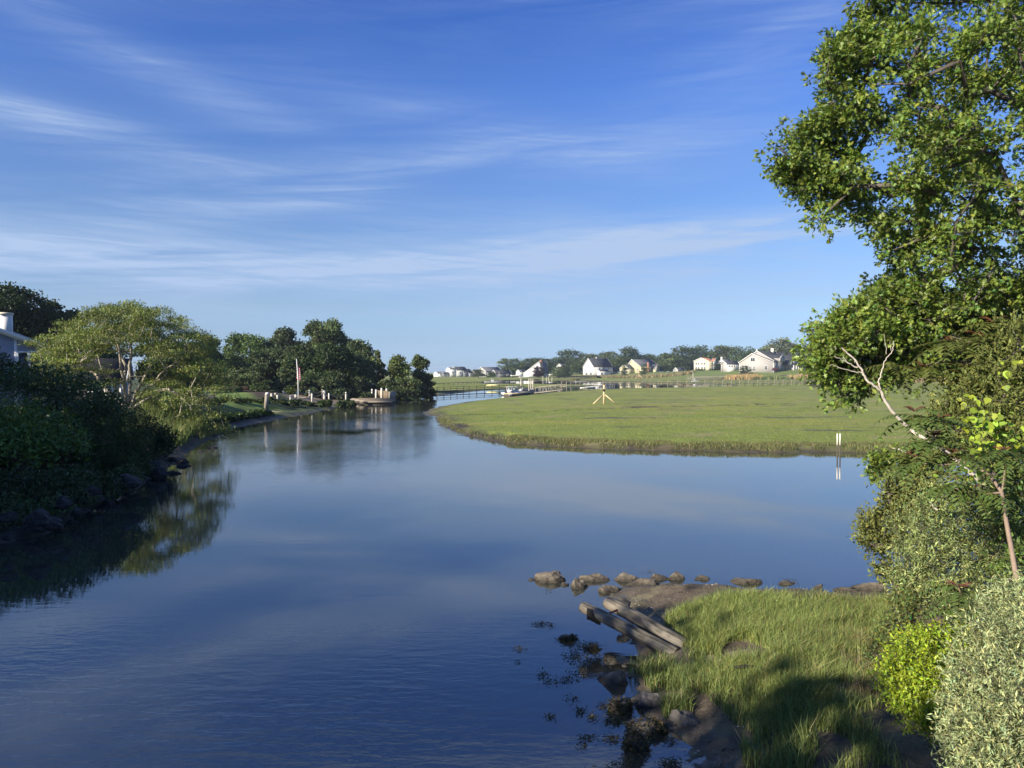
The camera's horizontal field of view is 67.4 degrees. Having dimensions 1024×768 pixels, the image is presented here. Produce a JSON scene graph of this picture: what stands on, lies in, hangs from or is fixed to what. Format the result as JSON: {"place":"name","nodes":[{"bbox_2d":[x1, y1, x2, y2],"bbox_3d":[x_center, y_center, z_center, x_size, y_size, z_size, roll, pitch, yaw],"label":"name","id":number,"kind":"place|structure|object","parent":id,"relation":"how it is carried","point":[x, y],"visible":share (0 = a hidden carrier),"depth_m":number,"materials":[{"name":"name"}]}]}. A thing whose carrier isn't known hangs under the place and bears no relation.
{"place":"outdoors","nodes":[
{"label":"outdoors","id":0,"kind":"place"},
{"bbox_2d":[0,380,1023,767],"bbox_3d":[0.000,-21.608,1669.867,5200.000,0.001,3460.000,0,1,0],"label":"water","id":1,"kind":"structure","parent":0,"point":[342,588],"depth_m":16.33,"materials":[{"name":"liquid"}]},
{"bbox_2d":[349,398,395,404],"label":"landing dock","id":2,"kind":"object","parent":1,"relation":"on","point":[377,401],"visible":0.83,"depth_m":108.27,"materials":[{"name":"grey wood"}]},
{"bbox_2d":[513,570,794,767],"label":"seaweed","id":3,"kind":"object","parent":1,"relation":"in","point":[671,761],"visible":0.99,"depth_m":10.04,"materials":[{"name":"black plant"}]},
{"bbox_2d":[0,370,1023,767],"bbox_3d":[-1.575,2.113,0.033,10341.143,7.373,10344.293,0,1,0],"label":"ground","id":4,"kind":"structure","parent":0,"point":[768,396],"depth_m":56.92,"materials":[{"name":"plant"}]},
{"bbox_2d":[0,511,17,522],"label":"rock","id":5,"kind":"object","parent":4,"relation":"on","point":[6,517],"visible":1,"depth_m":19.68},
{"bbox_2d":[0,281,52,342],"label":"broadleaf tree","id":6,"kind":"object","parent":4,"relation":"on","point":[15,301],"visible":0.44,"depth_m":81.37,"materials":[{"name":"green plant"}]},
{"bbox_2d":[0,312,58,405],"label":"house","id":7,"kind":"structure","parent":4,"relation":"on","point":[10,340],"depth_m":57.99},
{"bbox_2d":[22,508,51,526],"bbox_3d":[-12.356,3.476,19.970,0.661,0.458,0.510,0,1,-20],"label":"rock","id":8,"kind":"object","parent":4,"relation":"on","point":[40,516],"visible":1,"depth_m":19.83,"materials":[{"name":"stone"}]},
{"bbox_2d":[0,396,96,480],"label":"leafy shrub","id":9,"kind":"object","parent":4,"relation":"on","point":[29,428],"visible":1,"depth_m":26.31,"materials":[{"name":"green plant"}]},
{"bbox_2d":[44,516,63,531],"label":"rock","id":10,"kind":"object","parent":4,"relation":"on","point":[55,525],"visible":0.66,"depth_m":20.95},
{"bbox_2d":[33,298,83,351],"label":"broadleaf tree","id":11,"kind":"object","parent":4,"relation":"on","point":[60,313],"visible":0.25,"depth_m":85.12,"materials":[{"name":"green plant"}]},
{"bbox_2d":[3,415,116,478],"bbox_3d":[-16.999,2.321,28.197,4.992,2.406,3.630,0,1,24],"label":"leafy shrub","id":12,"kind":"object","parent":4,"relation":"on","point":[57,461],"visible":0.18,"depth_m":27.74,"materials":[{"name":"plant"}]},
{"bbox_2d":[55,496,72,510],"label":"rock","id":13,"kind":"object","parent":4,"relation":"on","point":[62,503],"visible":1,"depth_m":21.95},
{"bbox_2d":[0,347,132,430],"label":"leafy shrub","id":14,"kind":"object","parent":4,"relation":"on","point":[69,395],"visible":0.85,"depth_m":30.76,"materials":[{"name":"green plant"}]},
{"bbox_2d":[0,461,143,529],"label":"leafy shrub","id":15,"kind":"object","parent":4,"relation":"on","point":[18,499],"visible":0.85,"depth_m":23.60,"materials":[{"name":"green plant"}]},
{"bbox_2d":[0,404,167,514],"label":"undergrowth","id":16,"kind":"object","parent":4,"relation":"on","point":[69,450],"visible":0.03,"depth_m":35.60,"materials":[{"name":"green plant"}]},
{"bbox_2d":[70,358,134,398],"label":"house","id":17,"kind":"structure","parent":4,"relation":"on","point":[114,362],"depth_m":78.09,"materials":[{"name":"grey"}]},
{"bbox_2d":[68,323,136,385],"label":"broadleaf tree","id":18,"kind":"object","parent":4,"relation":"on","point":[108,355],"visible":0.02,"depth_m":90.51,"materials":[{"name":"green plant"}]},
{"bbox_2d":[48,391,160,492],"bbox_3d":[-15.839,2.299,29.953,4.305,4.072,5.116,0,1,0],"label":"juniper","id":19,"kind":"object","parent":4,"relation":"on","point":[114,435],"visible":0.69,"depth_m":29.53,"materials":[{"name":"green plant"}]},
{"bbox_2d":[114,473,143,488],"bbox_3d":[-13.430,3.382,26.690,1.108,0.537,0.769,0,1,-10],"label":"rock","id":20,"kind":"object","parent":4,"relation":"on","point":[131,481],"visible":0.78,"depth_m":26.44,"materials":[{"name":"stone"}]},
{"bbox_2d":[18,299,240,433],"bbox_3d":[-27.096,-1.228,54.130,16.661,9.817,13.482,0,1,0],"label":"multi trunk tree","id":21,"kind":"object","parent":4,"relation":"on","point":[130,317],"visible":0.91,"depth_m":51.99,"materials":[{"name":"green plant"}]},
{"bbox_2d":[117,401,181,465],"bbox_3d":[-17.659,2.350,37.596,2.981,2.932,5.667,0,1,-28],"label":"juniper","id":22,"kind":"object","parent":4,"relation":"on","point":[163,441],"visible":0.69,"depth_m":36.67,"materials":[{"name":"green plant"}]},
{"bbox_2d":[143,467,167,478],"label":"rock","id":23,"kind":"object","parent":4,"relation":"on","point":[158,471],"visible":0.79,"depth_m":32.09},
{"bbox_2d":[132,339,211,391],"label":"broadleaf tree","id":24,"kind":"object","parent":4,"relation":"on","point":[154,374],"visible":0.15,"depth_m":95.89,"materials":[{"name":"green plant"}]},
{"bbox_2d":[131,387,216,446],"bbox_3d":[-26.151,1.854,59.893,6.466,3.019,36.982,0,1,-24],"label":"bush","id":25,"kind":"object","parent":4,"relation":"on","point":[185,428],"visible":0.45,"depth_m":52.60,"materials":[{"name":"green plant"}]},
{"bbox_2d":[193,336,226,389],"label":"broadleaf tree","id":26,"kind":"object","parent":4,"relation":"on","point":[220,357],"visible":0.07,"depth_m":112.03,"materials":[{"name":"green plant"}]},
{"bbox_2d":[199,421,231,439],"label":"spit grass","id":27,"kind":"structure","parent":4,"relation":"on","point":[204,432],"depth_m":55.19,"materials":[{"name":"plant"}]},
{"bbox_2d":[175,408,274,433],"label":"ground cover","id":28,"kind":"object","parent":4,"relation":"on","point":[243,415],"visible":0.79,"depth_m":68.54,"materials":[{"name":"green plant"}]},
{"bbox_2d":[211,352,252,385],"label":"broadleaf tree","id":29,"kind":"object","parent":4,"relation":"on","point":[237,361],"visible":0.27,"depth_m":136.13,"materials":[{"name":"green plant"}]},
{"bbox_2d":[229,375,248,386],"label":"garden shrub","id":30,"kind":"object","parent":4,"relation":"on","point":[240,381],"visible":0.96,"depth_m":120.37,"materials":[{"name":"green plant"}]},
{"bbox_2d":[219,332,273,365],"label":"broadleaf tree","id":31,"kind":"object","parent":4,"relation":"on","point":[241,344],"visible":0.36,"depth_m":144.63,"materials":[{"name":"green plant"}]},
{"bbox_2d":[228,347,286,386],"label":"broadleaf tree","id":32,"kind":"object","parent":4,"relation":"on","point":[267,363],"visible":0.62,"depth_m":125.23,"materials":[{"name":"green plant"}]},
{"bbox_2d":[249,382,270,391],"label":"garden shrub","id":33,"kind":"object","parent":4,"relation":"on","point":[258,387],"visible":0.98,"depth_m":111.42,"materials":[{"name":"green plant"}]},
{"bbox_2d":[245,372,286,387],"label":"bush","id":34,"kind":"object","parent":4,"relation":"on","point":[256,378],"visible":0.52,"depth_m":121.77,"materials":[{"name":"green plant"}]},
{"bbox_2d":[271,375,299,391],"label":"bush","id":35,"kind":"object","parent":4,"relation":"on","point":[280,384],"visible":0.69,"depth_m":117.76,"materials":[{"name":"green plant"}]},
{"bbox_2d":[264,325,309,351],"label":"broadleaf tree","id":36,"kind":"object","parent":4,"relation":"on","point":[282,337],"visible":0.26,"depth_m":148.50,"materials":[{"name":"green plant"}]},
{"bbox_2d":[279,398,305,406],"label":"bush","id":37,"kind":"object","parent":4,"relation":"on","point":[291,402],"visible":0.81,"depth_m":88.37,"materials":[{"name":"green plant"}]},
{"bbox_2d":[274,343,323,381],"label":"broadleaf tree","id":38,"kind":"object","parent":4,"relation":"on","point":[292,354],"visible":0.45,"depth_m":123.61,"materials":[{"name":"green plant"}]},
{"bbox_2d":[295,376,332,396],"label":"bush","id":39,"kind":"object","parent":4,"relation":"on","point":[303,388],"visible":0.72,"depth_m":117.07,"materials":[{"name":"green plant"}]},
{"bbox_2d":[304,399,332,406],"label":"bush","id":40,"kind":"object","parent":4,"relation":"on","point":[325,403],"visible":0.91,"depth_m":93.48,"materials":[{"name":"green plant"}]},
{"bbox_2d":[294,317,346,362],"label":"broadleaf tree","id":41,"kind":"object","parent":4,"relation":"on","point":[318,332],"visible":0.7,"depth_m":149.74,"materials":[{"name":"green plant"}]},
{"bbox_2d":[299,340,367,397],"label":"broadleaf tree","id":42,"kind":"object","parent":4,"relation":"on","point":[332,357],"visible":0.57,"depth_m":122.08,"materials":[{"name":"green plant"}]},
{"bbox_2d":[318,374,357,399],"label":"bush","id":43,"kind":"object","parent":4,"relation":"on","point":[336,381],"visible":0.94,"depth_m":117.31,"materials":[{"name":"green plant"}]},
{"bbox_2d":[338,375,378,399],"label":"bush","id":44,"kind":"object","parent":4,"relation":"on","point":[361,391],"visible":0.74,"depth_m":120.04,"materials":[{"name":"green plant"}]},
{"bbox_2d":[343,339,374,381],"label":"broadleaf tree","id":45,"kind":"object","parent":4,"relation":"on","point":[359,346],"visible":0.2,"depth_m":147.51,"materials":[{"name":"green plant"}]},
{"bbox_2d":[339,352,383,397],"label":"broadleaf tree","id":46,"kind":"object","parent":4,"relation":"on","point":[370,372],"visible":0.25,"depth_m":126.08,"materials":[{"name":"green plant"}]},
{"bbox_2d":[369,349,386,384],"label":"broadleaf tree","id":47,"kind":"object","parent":4,"relation":"on","point":[378,364],"visible":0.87,"depth_m":130.44,"materials":[{"name":"green plant"}]},
{"bbox_2d":[384,354,413,389],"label":"broadleaf tree","id":48,"kind":"object","parent":4,"relation":"on","point":[398,366],"visible":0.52,"depth_m":127.93,"materials":[{"name":"green plant"}]},
{"bbox_2d":[375,377,428,400],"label":"bush","id":49,"kind":"object","parent":4,"relation":"on","point":[403,392],"visible":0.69,"depth_m":123.53,"materials":[{"name":"green plant"}]},
{"bbox_2d":[410,354,433,382],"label":"broadleaf tree","id":50,"kind":"object","parent":4,"relation":"on","point":[419,363],"visible":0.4,"depth_m":132.41,"materials":[{"name":"green plant"}]},
{"bbox_2d":[421,375,436,398],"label":"bush","id":51,"kind":"object","parent":4,"relation":"on","point":[427,382],"visible":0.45,"depth_m":130.45,"materials":[{"name":"green plant"}]},
{"bbox_2d":[496,358,519,373],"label":"tree","id":52,"kind":"object","parent":4,"relation":"on","point":[507,364],"visible":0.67,"depth_m":596.96,"materials":[{"name":"green plant"}]},
{"bbox_2d":[523,360,548,376],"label":"house","id":53,"kind":"structure","parent":4,"relation":"on","point":[530,372],"depth_m":532.25,"materials":[{"name":"grey"}]},
{"bbox_2d":[527,357,559,373],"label":"tree","id":54,"kind":"object","parent":4,"relation":"on","point":[550,364],"visible":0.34,"depth_m":607.22,"materials":[{"name":"green plant"}]},
{"bbox_2d":[534,570,565,582],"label":"rock","id":55,"kind":"object","parent":4,"relation":"on","point":[554,576],"visible":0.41,"depth_m":16.46,"materials":[{"name":"brown stone"}]},
{"bbox_2d":[555,348,584,368],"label":"tree","id":56,"kind":"object","parent":4,"relation":"on","point":[565,354],"visible":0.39,"depth_m":635.70,"materials":[{"name":"green plant"}]},
{"bbox_2d":[566,358,586,373],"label":"tree","id":57,"kind":"object","parent":4,"relation":"on","point":[577,366],"visible":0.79,"depth_m":574.81,"materials":[{"name":"green plant"}]},
{"bbox_2d":[578,573,610,581],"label":"rock","id":58,"kind":"object","parent":4,"relation":"on","point":[596,577],"visible":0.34,"depth_m":16.54,"materials":[{"name":"brown stone"}]},
{"bbox_2d":[583,357,617,375],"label":"house","id":59,"kind":"structure","parent":4,"relation":"on","point":[598,366],"depth_m":545.18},
{"bbox_2d":[597,670,627,685],"bbox_3d":[1.432,4.510,11.156,0.659,0.765,0.499,0,1,0],"label":"rock","id":60,"kind":"object","parent":4,"relation":"on","point":[615,678],"visible":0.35,"depth_m":11.05,"materials":[{"name":"grey stone"}]},
{"bbox_2d":[603,355,628,371],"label":"tree","id":61,"kind":"object","parent":4,"relation":"on","point":[617,362],"visible":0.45,"depth_m":580.50,"materials":[{"name":"green plant"}]},
{"bbox_2d":[606,694,634,716],"bbox_3d":[1.457,4.504,10.159,0.520,0.744,0.356,0,1,0],"label":"rock","id":62,"kind":"object","parent":4,"relation":"on","point":[616,705],"visible":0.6,"depth_m":10.14,"materials":[{"name":"grey stone"}]},
{"bbox_2d":[614,572,639,581],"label":"rock","id":63,"kind":"object","parent":4,"relation":"on","point":[623,577],"visible":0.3,"depth_m":16.51,"materials":[{"name":"brown stone"}]},
{"bbox_2d":[579,602,678,653],"bbox_3d":[1.864,3.996,12.440,1.771,0.628,0.233,1,1,37],"label":"log","id":64,"kind":"object","parent":4,"relation":"on","point":[637,634],"visible":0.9,"depth_m":12.32,"materials":[{"name":"grey wood"}]},
{"bbox_2d":[612,346,646,362],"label":"tree","id":65,"kind":"object","parent":4,"relation":"on","point":[630,353],"visible":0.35,"depth_m":614.53,"materials":[{"name":"green plant"}]},
{"bbox_2d":[571,370,694,377],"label":"straw reeds","id":66,"kind":"object","parent":4,"relation":"on","point":[676,373],"visible":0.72,"depth_m":496.36,"materials":[{"name":"beige plant"}]},
{"bbox_2d":[621,727,651,755],"bbox_3d":[1.493,4.456,9.138,0.486,0.741,0.352,0,1,0],"label":"rock","id":67,"kind":"object","parent":4,"relation":"on","point":[633,741],"visible":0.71,"depth_m":9.09,"materials":[{"name":"grey stone"}]},
{"bbox_2d":[619,359,659,373],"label":"house","id":68,"kind":"structure","parent":4,"relation":"on","point":[634,365],"depth_m":550.58,"materials":[{"name":"grey"}]},
{"bbox_2d":[625,578,657,585],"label":"rock","id":69,"kind":"object","parent":4,"relation":"on","point":[644,581],"visible":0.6,"depth_m":16.18,"materials":[{"name":"brown stone"}]},
{"bbox_2d":[622,715,671,737],"bbox_3d":[1.709,4.495,9.609,0.756,0.667,0.464,0,1,0],"label":"rock","id":70,"kind":"object","parent":4,"relation":"on","point":[652,727],"visible":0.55,"depth_m":9.58,"materials":[{"name":"grey stone"}]},
{"bbox_2d":[631,691,662,708],"bbox_3d":[1.910,4.448,10.404,0.739,0.600,0.466,0,1,20],"label":"rock","id":71,"kind":"object","parent":4,"relation":"on","point":[643,700],"visible":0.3,"depth_m":10.29,"materials":[{"name":"grey stone"}]},
{"bbox_2d":[655,352,690,371],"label":"tree","id":72,"kind":"object","parent":4,"relation":"on","point":[672,359],"visible":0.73,"depth_m":570.90,"materials":[{"name":"green plant"}]},
{"bbox_2d":[667,709,699,728],"bbox_3d":[2.232,4.452,9.789,0.614,0.589,0.418,-1,1,-31],"label":"rock","id":73,"kind":"object","parent":4,"relation":"on","point":[684,719],"visible":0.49,"depth_m":9.72,"materials":[{"name":"grey stone"}]},
{"bbox_2d":[561,379,806,391],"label":"boardwalk","id":74,"kind":"structure","parent":4,"relation":"on","point":[677,384],"depth_m":202.17,"materials":[{"name":"grey wood"}]},
{"bbox_2d":[670,344,701,366],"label":"tree","id":75,"kind":"object","parent":4,"relation":"on","point":[686,351],"visible":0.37,"depth_m":634.42,"materials":[{"name":"green plant"}]},
{"bbox_2d":[694,358,718,369],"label":"house","id":76,"kind":"structure","parent":4,"relation":"on","point":[702,363],"depth_m":563.37,"materials":[{"name":"paint"}]},
{"bbox_2d":[690,344,729,359],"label":"tree","id":77,"kind":"object","parent":4,"relation":"on","point":[705,354],"visible":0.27,"depth_m":653.72,"materials":[{"name":"green plant"}]},
{"bbox_2d":[697,754,727,767],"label":"rock","id":78,"kind":"object","parent":4,"relation":"on","point":[716,761],"visible":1,"depth_m":8.56,"materials":[{"name":"grey stone"}]},
{"bbox_2d":[708,345,733,360],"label":"tree","id":79,"kind":"object","parent":4,"relation":"on","point":[722,350],"visible":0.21,"depth_m":643.10,"materials":[{"name":"green plant"}]},
{"bbox_2d":[628,646,827,767],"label":"shore grass","id":80,"kind":"structure","parent":4,"relation":"on","point":[667,672],"depth_m":9.01,"materials":[{"name":"plant"}]},
{"bbox_2d":[436,402,1021,446],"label":"marsh grass","id":81,"kind":"structure","parent":4,"relation":"on","point":[651,419],"depth_m":60.58,"materials":[{"name":"plant"}]},
{"bbox_2d":[721,361,738,371],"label":"garage","id":82,"kind":"structure","parent":4,"relation":"on","point":[727,366],"depth_m":471.37,"materials":[{"name":"grey"}]},
{"bbox_2d":[727,345,752,360],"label":"tree","id":83,"kind":"object","parent":4,"relation":"on","point":[734,356],"visible":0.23,"depth_m":617.45,"materials":[{"name":"green plant"}]},
{"bbox_2d":[622,583,863,767],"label":"pebbles","id":84,"kind":"object","parent":4,"relation":"on","point":[708,740],"visible":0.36,"depth_m":9.96,"materials":[{"name":"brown stone"}]},
{"bbox_2d":[603,597,688,646],"bbox_3d":[2.101,3.990,12.662,0.511,0.570,1.683,-1,1,-43],"label":"log","id":85,"kind":"object","parent":84,"relation":"on","point":[646,623],"visible":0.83,"depth_m":12.68,"materials":[{"name":"grey wood"}]},
{"bbox_2d":[724,373,763,379],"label":"straw reeds","id":86,"kind":"object","parent":4,"relation":"on","point":[742,376],"visible":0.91,"depth_m":398.86,"materials":[{"name":"beige plant"}]},
{"bbox_2d":[730,578,762,584],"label":"rock","id":87,"kind":"object","parent":4,"relation":"on","point":[743,581],"visible":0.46,"depth_m":16.32,"materials":[{"name":"brown stone"}]},
{"bbox_2d":[738,348,798,372],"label":"house","id":88,"kind":"structure","parent":4,"relation":"on","point":[762,361],"depth_m":448.56,"materials":[{"name":"grey"}]},
{"bbox_2d":[762,337,797,351],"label":"tree","id":89,"kind":"object","parent":4,"relation":"on","point":[785,343],"visible":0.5,"depth_m":565.87,"materials":[{"name":"green plant"}]},
{"bbox_2d":[659,584,907,767],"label":"cordgrass","id":90,"kind":"object","parent":4,"relation":"on","point":[800,629],"visible":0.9,"depth_m":10.75,"materials":[{"name":"green plant"}]},
{"bbox_2d":[828,621,888,702],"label":"dry grass","id":91,"kind":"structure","parent":4,"relation":"on","point":[856,685],"depth_m":9.86,"materials":[{"name":"plant"}]},
{"bbox_2d":[851,582,890,590],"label":"rock","id":92,"kind":"object","parent":4,"relation":"on","point":[875,586],"visible":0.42,"depth_m":15.85,"materials":[{"name":"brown stone"}]},
{"bbox_2d":[752,0,1023,488],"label":"oak tree","id":93,"kind":"object","parent":4,"relation":"on","point":[920,307],"visible":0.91,"depth_m":17.83,"materials":[{"name":"green plant"}]},
{"bbox_2d":[858,582,944,692],"bbox_3d":[4.835,3.271,9.440,0.886,1.419,1.620,1,1,37],"label":"shrub","id":94,"kind":"object","parent":4,"relation":"on","point":[905,615],"visible":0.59,"depth_m":9.59,"materials":[{"name":"green plant"}]},
{"bbox_2d":[847,437,956,621],"bbox_3d":[6.517,2.385,12.745,2.140,3.076,1.176,-1,1,-30],"label":"juniper","id":95,"kind":"object","parent":4,"relation":"on","point":[870,529],"visible":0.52,"depth_m":12.52,"materials":[{"name":"green plant"}]},
{"bbox_2d":[866,613,984,767],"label":"bayberry shrub","id":96,"kind":"object","parent":4,"relation":"on","point":[910,694],"visible":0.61,"depth_m":7.85,"materials":[{"name":"green plant"}]},
{"bbox_2d":[832,336,1018,533],"bbox_3d":[6.144,1.135,10.620,3.178,3.700,0.851,0,1,0],"label":"dead tree","id":97,"kind":"object","parent":4,"relation":"on","point":[891,410],"visible":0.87,"depth_m":10.99,"materials":[{"name":"brown wood"}]},
{"bbox_2d":[850,316,1023,442],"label":"tree of heaven","id":98,"kind":"object","parent":4,"relation":"on","point":[955,347],"visible":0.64,"depth_m":12.36,"materials":[{"name":"green plant"}]},
{"bbox_2d":[869,406,1023,582],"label":"tree of heaven","id":99,"kind":"object","parent":4,"relation":"on","point":[964,459],"visible":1,"depth_m":8.54,"materials":[{"name":"green plant"}]},
{"bbox_2d":[875,472,1023,631],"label":"silverberry shrub","id":100,"kind":"object","parent":4,"relation":"on","point":[946,552],"visible":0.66,"depth_m":10.11,"materials":[{"name":"green plant"}]},
{"bbox_2d":[908,580,993,653],"bbox_3d":[4.895,2.944,7.987,1.336,1.741,0.836,0,1,0],"label":"tree of heaven","id":101,"kind":"object","parent":4,"relation":"on","point":[960,598],"visible":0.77,"depth_m":7.97,"materials":[{"name":"green plant"}]},
{"bbox_2d":[914,308,1023,518],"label":"juniper","id":102,"kind":"object","parent":4,"relation":"on","point":[1007,403],"visible":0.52,"depth_m":11.86,"materials":[{"name":"green plant"}]},
{"bbox_2d":[933,360,1023,518],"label":"grape vine","id":103,"kind":"object","parent":102,"relation":"on","point":[988,427],"visible":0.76,"depth_m":9.76,"materials":[{"name":"green plant"}]},
{"bbox_2d":[926,564,1023,767],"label":"silverberry shrub","id":104,"kind":"object","parent":4,"relation":"on","point":[989,743],"visible":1,"depth_m":6.06,"materials":[{"name":"green plant"}]},
{"bbox_2d":[967,442,1023,603],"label":"leafy shrub","id":105,"kind":"object","parent":4,"relation":"on","point":[1015,525],"visible":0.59,"depth_m":9.53,"materials":[{"name":"green plant"}]},
{"bbox_2d":[0,0,1023,372],"label":"sky","id":106,"kind":"structure","parent":0,"point":[469,184],"materials":[{"name":"blue"}]},
{"bbox_2d":[436,414,1006,451],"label":"marsh edge grass","id":107,"kind":"structure","parent":0,"point":[709,443],"depth_m":45.06,"materials":[{"name":"plant"}]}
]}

